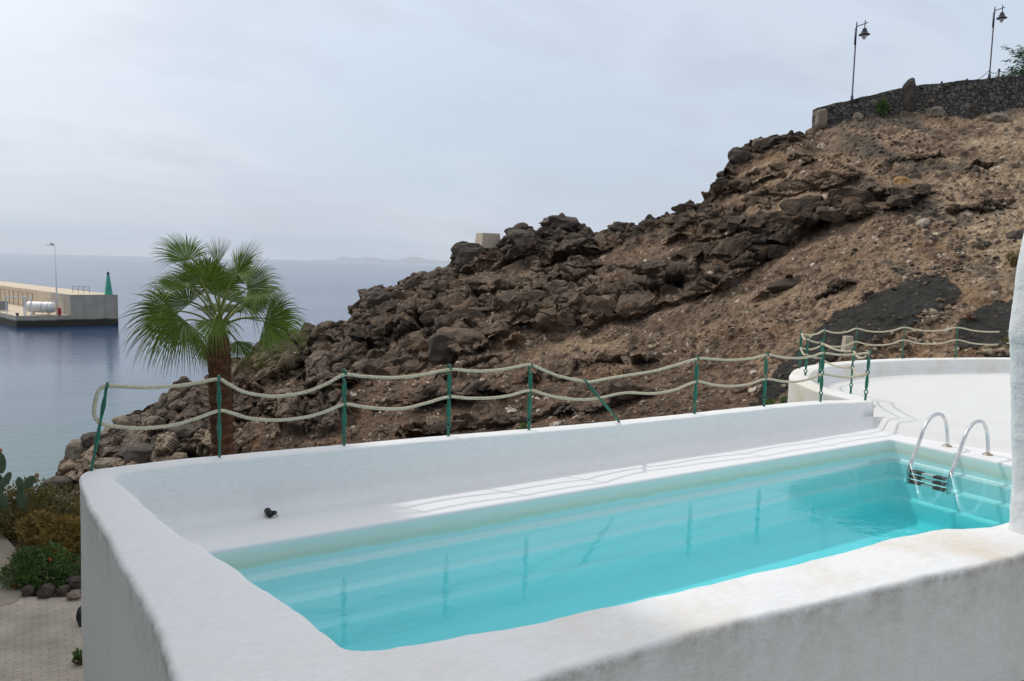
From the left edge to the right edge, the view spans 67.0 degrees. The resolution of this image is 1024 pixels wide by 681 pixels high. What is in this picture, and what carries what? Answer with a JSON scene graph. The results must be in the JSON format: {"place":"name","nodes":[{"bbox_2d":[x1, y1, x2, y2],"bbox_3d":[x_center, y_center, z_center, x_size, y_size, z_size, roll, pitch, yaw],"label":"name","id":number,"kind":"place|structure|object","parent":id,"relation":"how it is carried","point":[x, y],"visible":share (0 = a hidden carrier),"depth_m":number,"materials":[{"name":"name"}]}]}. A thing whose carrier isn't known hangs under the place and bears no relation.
{"place":"outdoors","nodes":[
{"label":"outdoors","id":0,"kind":"place"},
{"bbox_2d":[0,534,27,605],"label":"path slabs","id":1,"kind":"structure","parent":0,"point":[9,595],"depth_m":11.65,"materials":[{"name":"beige stone"}]},
{"bbox_2d":[0,597,82,680],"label":"path","id":2,"kind":"structure","parent":0,"point":[40,639],"depth_m":9.93,"materials":[{"name":"stone"}]},
{"bbox_2d":[21,585,34,596],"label":"stone","id":3,"kind":"object","parent":2,"relation":"on","point":[27,590],"visible":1,"depth_m":11.17,"materials":[{"name":"grey stone"}]},
{"bbox_2d":[36,583,55,598],"bbox_3d":[-6.737,3.625,11.181,0.209,0.210,0.228,1,6,-7],"label":"stone","id":4,"kind":"object","parent":2,"relation":"on","point":[46,590],"visible":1,"depth_m":11.12,"materials":[{"name":"grey stone"}]},
{"bbox_2d":[55,585,69,594],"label":"stone","id":5,"kind":"object","parent":2,"relation":"on","point":[62,589],"visible":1,"depth_m":11.23,"materials":[{"name":"grey stone"}]},
{"bbox_2d":[66,589,80,598],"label":"stone","id":6,"kind":"object","parent":2,"relation":"on","point":[74,594],"visible":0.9,"depth_m":11.09,"materials":[{"name":"beige stone"}]},
{"bbox_2d":[71,648,82,665],"bbox_3d":[-5.229,3.845,9.381,0.196,0.231,0.249,-2,7,-31],"label":"weed","id":7,"kind":"object","parent":2,"relation":"on","point":[76,654],"visible":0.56,"depth_m":9.35,"materials":[{"name":"green plant"}]},
{"bbox_2d":[76,606,80,626],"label":"dark rock","id":8,"kind":"object","parent":2,"relation":"on","point":[78,616],"visible":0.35,"depth_m":10.28,"materials":[{"name":"black stone"}]},
{"bbox_2d":[2,507,80,597],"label":"ground","id":9,"kind":"structure","parent":0,"point":[54,594],"depth_m":12.57,"materials":[{"name":"soil"}]},
{"bbox_2d":[0,448,38,515],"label":"prickly pear","id":10,"kind":"object","parent":9,"relation":"on","point":[21,496],"visible":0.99,"depth_m":13.51,"materials":[{"name":"green plant"}]},
{"bbox_2d":[0,539,80,595],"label":"shrub","id":11,"kind":"object","parent":9,"relation":"on","point":[25,567],"visible":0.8,"depth_m":11.64,"materials":[{"name":"green plant"}]},
{"bbox_2d":[0,477,80,542],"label":"shrub","id":12,"kind":"object","parent":9,"relation":"on","point":[41,498],"visible":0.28,"depth_m":14.06,"materials":[{"name":"green plant"}]},
{"bbox_2d":[12,508,80,563],"bbox_3d":[-7.502,3.359,12.905,1.439,1.066,1.445,-2,7,-31],"label":"shrub","id":13,"kind":"object","parent":9,"relation":"on","point":[64,530],"visible":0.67,"depth_m":12.66,"materials":[{"name":"brown plant"}]},
{"bbox_2d":[65,575,80,586],"bbox_3d":[-6.569,3.607,11.603,0.228,0.144,0.232,2,6,10],"label":"stone","id":14,"kind":"object","parent":9,"relation":"on","point":[73,581],"visible":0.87,"depth_m":11.54,"materials":[{"name":"grey stone"}]},
{"bbox_2d":[116,231,312,455],"bbox_3d":[-6.572,1.831,17.487,4.124,8.493,3.438,0,6,-12],"label":"palm tree","id":15,"kind":"object","parent":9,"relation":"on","point":[217,349],"visible":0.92,"depth_m":16.75,"materials":[{"name":"green plant"}]},
{"bbox_2d":[79,400,1023,680],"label":"parapet wall","id":16,"kind":"structure","parent":9,"relation":"on","point":[161,600],"depth_m":4.34,"materials":[{"name":"white paint"}]},
{"bbox_2d":[264,508,278,517],"bbox_3d":[-2.019,1.444,6.496,0.094,0.057,0.118,-2,7,-31],"label":"drain pipe","id":17,"kind":"object","parent":16,"relation":"attached to","point":[269,512],"visible":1,"depth_m":6.46,"materials":[{"name":"plastic"}]},
{"bbox_2d":[90,349,871,470],"bbox_3d":[0.929,0.597,8.521,9.834,0.877,0.091,-2,7,-31],"label":"rope fence","id":18,"kind":"object","parent":16,"relation":"on","point":[219,411],"visible":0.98,"depth_m":7.51,"materials":[{"name":"beige fabric"}]},
{"bbox_2d":[1008,234,1023,534],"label":"wing wall","id":19,"kind":"structure","parent":16,"relation":"on","point":[1016,343],"depth_m":4.91,"materials":[{"name":"white paint"}]},
{"bbox_2d":[788,358,1009,402],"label":"terrace wall","id":20,"kind":"structure","parent":9,"relation":"on","point":[804,391],"depth_m":15.48,"materials":[{"name":"white paint"}]},
{"bbox_2d":[799,325,1008,393],"bbox_3d":[7.315,0.246,14.615,7.956,0.903,2.073,-4,8,-43],"label":"rope fence","id":21,"kind":"object","parent":20,"relation":"on","point":[807,349],"visible":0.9,"depth_m":14.74,"materials":[{"name":"beige fabric"}]},
{"bbox_2d":[0,253,447,505],"bbox_3d":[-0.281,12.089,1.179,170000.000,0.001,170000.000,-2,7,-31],"label":"sea","id":22,"kind":"structure","parent":0,"point":[53,379],"depth_m":105.79,"materials":[{"name":"liquid"}]},
{"bbox_2d":[0,281,117,326],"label":"pier","id":23,"kind":"structure","parent":22,"relation":"in","point":[84,308],"depth_m":134.83,"materials":[{"name":"concrete"}]},
{"bbox_2d":[0,301,7,309],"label":"container","id":24,"kind":"object","parent":23,"relation":"on","point":[2,305],"visible":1,"depth_m":137.89,"materials":[{"name":"grey metal"}]},
{"bbox_2d":[0,289,32,305],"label":"pier fence","id":25,"kind":"object","parent":23,"relation":"on","point":[18,299],"visible":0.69,"depth_m":152.43,"materials":[{"name":"metal"}]},
{"bbox_2d":[4,296,31,315],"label":"gate frame","id":26,"kind":"object","parent":23,"relation":"on","point":[24,310],"visible":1,"depth_m":128.29,"materials":[{"name":"white metal"}]},
{"bbox_2d":[26,301,56,314],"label":"storage tank","id":27,"kind":"object","parent":23,"relation":"on","point":[48,308],"visible":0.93,"depth_m":130.52,"materials":[{"name":"white metal"}]},
{"bbox_2d":[51,245,57,313],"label":"lamp mast","id":28,"kind":"object","parent":23,"relation":"on","point":[56,283],"visible":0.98,"depth_m":132.78,"materials":[{"name":"white metal"}]},
{"bbox_2d":[104,272,112,294],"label":"harbour beacon","id":29,"kind":"object","parent":23,"relation":"on","point":[108,289],"visible":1,"depth_m":135.54,"materials":[{"name":"green paint"}]},
{"bbox_2d":[312,257,450,263],"bbox_3d":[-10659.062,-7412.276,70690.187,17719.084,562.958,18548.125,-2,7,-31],"label":"mountains","id":30,"kind":"structure","parent":0,"point":[402,260],"depth_m":67730.97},
{"bbox_2d":[0,0,1023,260],"label":"sky","id":31,"kind":"structure","parent":0,"point":[304,129],"materials":[{"name":"grey"}]},
{"bbox_2d":[55,107,1023,501],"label":"hillside","id":32,"kind":"structure","parent":0,"point":[869,297],"depth_m":32.81,"materials":[{"name":"brown soil"}]},
{"bbox_2d":[42,476,76,493],"bbox_3d":[-23.365,7.464,39.972,1.583,0.885,1.469,2,6,6],"label":"boulder","id":33,"kind":"object","parent":32,"relation":"on","point":[59,480],"visible":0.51,"depth_m":39.56,"materials":[{"name":"grey stone"}]},
{"bbox_2d":[65,439,84,460],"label":"boulder","id":34,"kind":"object","parent":32,"relation":"on","point":[74,449],"visible":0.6,"depth_m":42.44,"materials":[{"name":"grey stone"}]},
{"bbox_2d":[81,432,100,447],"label":"boulder","id":35,"kind":"object","parent":32,"relation":"on","point":[87,439],"visible":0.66,"depth_m":42.52,"materials":[{"name":"grey stone"}]},
{"bbox_2d":[94,457,120,468],"bbox_3d":[-20.185,6.254,38.905,1.380,0.771,1.129,2,6,9],"label":"boulder","id":36,"kind":"object","parent":32,"relation":"on","point":[104,462],"visible":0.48,"depth_m":38.48,"materials":[{"name":"beige stone"}]},
{"bbox_2d":[118,442,155,463],"bbox_3d":[-18.365,5.813,38.769,2.440,1.278,2.069,1,6,-3],"label":"boulder","id":37,"kind":"object","parent":32,"relation":"on","point":[140,453],"visible":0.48,"depth_m":37.96,"materials":[{"name":"grey stone"}]},
{"bbox_2d":[166,424,195,441],"bbox_3d":[-16.196,4.623,38.278,1.649,0.929,1.619,-2,7,-31],"label":"boulder","id":38,"kind":"object","parent":32,"relation":"on","point":[181,431],"visible":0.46,"depth_m":37.74,"materials":[{"name":"grey stone"}]},
{"bbox_2d":[365,288,396,306],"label":"boulder","id":39,"kind":"object","parent":32,"relation":"on","point":[374,297],"visible":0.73,"depth_m":46.73,"materials":[{"name":"grey stone"}]},
{"bbox_2d":[428,332,457,364],"bbox_3d":[-3.179,0.376,36.128,1.469,1.545,1.298,1,6,0],"label":"boulder","id":40,"kind":"object","parent":32,"relation":"on","point":[439,353],"visible":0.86,"depth_m":35.56,"materials":[{"name":"stone"}]},
{"bbox_2d":[451,243,484,267],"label":"boulder","id":41,"kind":"object","parent":32,"relation":"on","point":[464,253],"visible":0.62,"depth_m":46.06,"materials":[{"name":"grey stone"}]},
{"bbox_2d":[475,233,499,247],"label":"concrete block","id":42,"kind":"structure","parent":41,"relation":"on","point":[487,240],"depth_m":47.14,"materials":[{"name":"beige concrete"}]},
{"bbox_2d":[516,421,526,428],"bbox_3d":[0.147,1.012,8.741,0.173,0.213,0.163,-2,7,-31],"label":"weed","id":43,"kind":"object","parent":32,"relation":"on","point":[524,426],"visible":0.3,"depth_m":8.72,"materials":[{"name":"green plant"}]},
{"bbox_2d":[507,229,541,244],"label":"boulder","id":44,"kind":"object","parent":32,"relation":"on","point":[513,235],"visible":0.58,"depth_m":45.55,"materials":[{"name":"stone"}]},
{"bbox_2d":[82,125,1004,468],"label":"rock outcrops","id":45,"kind":"object","parent":32,"relation":"on","point":[788,215],"visible":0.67,"depth_m":37.49,"materials":[{"name":"brown stone"}]},
{"bbox_2d":[539,214,581,230],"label":"boulder","id":46,"kind":"object","parent":32,"relation":"on","point":[567,223],"visible":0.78,"depth_m":46.09,"materials":[{"name":"grey stone"}]},
{"bbox_2d":[613,221,627,227],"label":"boulder","id":47,"kind":"object","parent":32,"relation":"on","point":[621,224],"visible":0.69,"depth_m":44.39,"materials":[{"name":"stone"}]},
{"bbox_2d":[715,177,726,181],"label":"boulder","id":48,"kind":"object","parent":32,"relation":"on","point":[720,179],"visible":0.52,"depth_m":43.86,"materials":[{"name":"grey stone"}]},
{"bbox_2d":[728,147,750,163],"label":"boulder","id":49,"kind":"object","parent":32,"relation":"on","point":[738,155],"visible":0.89,"depth_m":43.99,"materials":[{"name":"stone"}]},
{"bbox_2d":[751,138,763,146],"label":"boulder","id":50,"kind":"object","parent":32,"relation":"on","point":[756,141],"visible":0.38,"depth_m":45.04,"materials":[{"name":"stone"}]},
{"bbox_2d":[493,119,1023,395],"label":"loose stones","id":51,"kind":"object","parent":32,"relation":"on","point":[1002,352],"visible":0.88,"depth_m":27.57,"materials":[{"name":"brown stone"}]},
{"bbox_2d":[762,398,776,405],"bbox_3d":[4.373,1.121,13.143,0.262,0.292,0.229,1,6,-1],"label":"weed","id":52,"kind":"object","parent":32,"relation":"on","point":[770,402],"visible":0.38,"depth_m":13.14,"materials":[{"name":"green plant"}]},
{"bbox_2d":[779,394,787,403],"bbox_3d":[4.981,1.129,14.167,0.223,0.282,0.220,-2,7,-31],"label":"weed","id":53,"kind":"object","parent":32,"relation":"on","point":[783,399],"visible":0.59,"depth_m":14.17,"materials":[{"name":"green plant"}]},
{"bbox_2d":[841,336,853,350],"bbox_3d":[10.049,0.090,23.178,0.274,0.443,0.274,1,6,0],"label":"stone marker","id":54,"kind":"object","parent":32,"relation":"on","point":[846,340],"visible":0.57,"depth_m":23.06,"materials":[{"name":"stone"}]},
{"bbox_2d":[851,112,862,120],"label":"boulder","id":55,"kind":"object","parent":32,"relation":"on","point":[858,116],"visible":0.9,"depth_m":41.48,"materials":[{"name":"grey stone"}]},
{"bbox_2d":[876,97,889,117],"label":"bush","id":56,"kind":"object","parent":32,"relation":"on","point":[882,111],"visible":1,"depth_m":41.30,"materials":[{"name":"green plant"}]},
{"bbox_2d":[893,177,910,183],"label":"boulder","id":57,"kind":"object","parent":32,"relation":"on","point":[898,180],"visible":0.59,"depth_m":34.00,"materials":[{"name":"beige stone"}]},
{"bbox_2d":[812,75,1023,127],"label":"retaining wall","id":58,"kind":"structure","parent":32,"relation":"on","point":[972,99],"depth_m":40.82,"materials":[{"name":"grey stone"}]},
{"bbox_2d":[815,108,827,128],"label":"boulder","id":59,"kind":"object","parent":58,"relation":"in","point":[821,117],"visible":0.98,"depth_m":41.90,"materials":[{"name":"grey stone"}]},
{"bbox_2d":[850,20,869,99],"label":"street lamp","id":60,"kind":"object","parent":58,"relation":"on","point":[864,34],"visible":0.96,"depth_m":41.88,"materials":[{"name":"metal"}]},
{"bbox_2d":[902,77,916,112],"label":"boulder","id":61,"kind":"object","parent":58,"relation":"in","point":[909,96],"visible":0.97,"depth_m":40.99,"materials":[{"name":"grey stone"}]},
{"bbox_2d":[940,67,1023,82],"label":"chain fence","id":62,"kind":"object","parent":58,"relation":"on","point":[999,69],"visible":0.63,"depth_m":42.10,"materials":[{"name":"metal"}]},
{"bbox_2d":[988,5,1007,77],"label":"street lamp","id":63,"kind":"object","parent":58,"relation":"on","point":[1001,17],"visible":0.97,"depth_m":46.27,"materials":[{"name":"metal"}]},
{"bbox_2d":[925,106,945,116],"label":"boulder","id":64,"kind":"object","parent":32,"relation":"on","point":[937,111],"visible":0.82,"depth_m":40.40,"materials":[{"name":"stone"}]},
{"bbox_2d":[959,307,978,318],"bbox_3d":[13.489,-0.946,22.869,0.603,0.625,0.455,2,6,12],"label":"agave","id":65,"kind":"object","parent":32,"relation":"on","point":[968,315],"visible":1,"depth_m":22.84,"materials":[{"name":"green plant"}]},
{"bbox_2d":[979,240,991,247],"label":"boulder","id":66,"kind":"object","parent":32,"relation":"on","point":[987,243],"visible":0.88,"depth_m":28.21,"materials":[{"name":"stone"}]},
{"bbox_2d":[985,112,1010,122],"bbox_3d":[24.846,-11.293,39.642,1.137,0.753,0.998,1,6,0],"label":"boulder","id":67,"kind":"object","parent":32,"relation":"on","point":[998,117],"visible":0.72,"depth_m":39.30,"materials":[{"name":"grey stone"}]},
{"bbox_2d":[997,334,1009,348],"bbox_3d":[13.517,0.133,21.087,0.482,0.652,0.531,-2,7,-31],"label":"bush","id":68,"kind":"object","parent":32,"relation":"on","point":[1004,340],"visible":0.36,"depth_m":21.07,"materials":[{"name":"green plant"}]},
{"bbox_2d":[991,45,1023,76],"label":"tree","id":69,"kind":"object","parent":32,"relation":"on","point":[1020,56],"visible":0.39,"depth_m":43.85,"materials":[{"name":"green plant"}]},
{"bbox_2d":[1005,249,1019,266],"bbox_3d":[17.328,-2.768,26.443,0.996,0.723,0.644,1,6,0],"label":"bush","id":70,"kind":"object","parent":32,"relation":"on","point":[1014,259],"visible":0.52,"depth_m":26.44,"materials":[{"name":"green plant"}]},
{"bbox_2d":[1006,229,1023,239],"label":"boulder","id":71,"kind":"object","parent":32,"relation":"on","point":[1016,234],"visible":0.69,"depth_m":28.25,"materials":[{"name":"stone"}]},
{"bbox_2d":[173,427,1011,554],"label":"pool deck","id":72,"kind":"structure","parent":0,"point":[213,539],"depth_m":7.38,"materials":[{"name":"white paint"}]},
{"bbox_2d":[213,442,1011,650],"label":"swimming pool","id":73,"kind":"structure","parent":72,"relation":"in","point":[424,581],"depth_m":7.49,"materials":[{"name":"blue liquid"}]},
{"bbox_2d":[906,412,992,494],"bbox_3d":[5.292,1.333,9.358,0.894,0.835,0.606,-2,7,-31],"label":"pool ladder","id":74,"kind":"object","parent":72,"relation":"attached to","point":[948,484],"visible":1,"depth_m":9.25,"materials":[{"name":"stainless steel"},{"name":"black plastic"}]},
{"bbox_2d":[823,373,1011,453],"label":"terrace floor","id":75,"kind":"structure","parent":0,"point":[908,405],"depth_m":12.25,"materials":[{"name":"white paint"}]}
]}

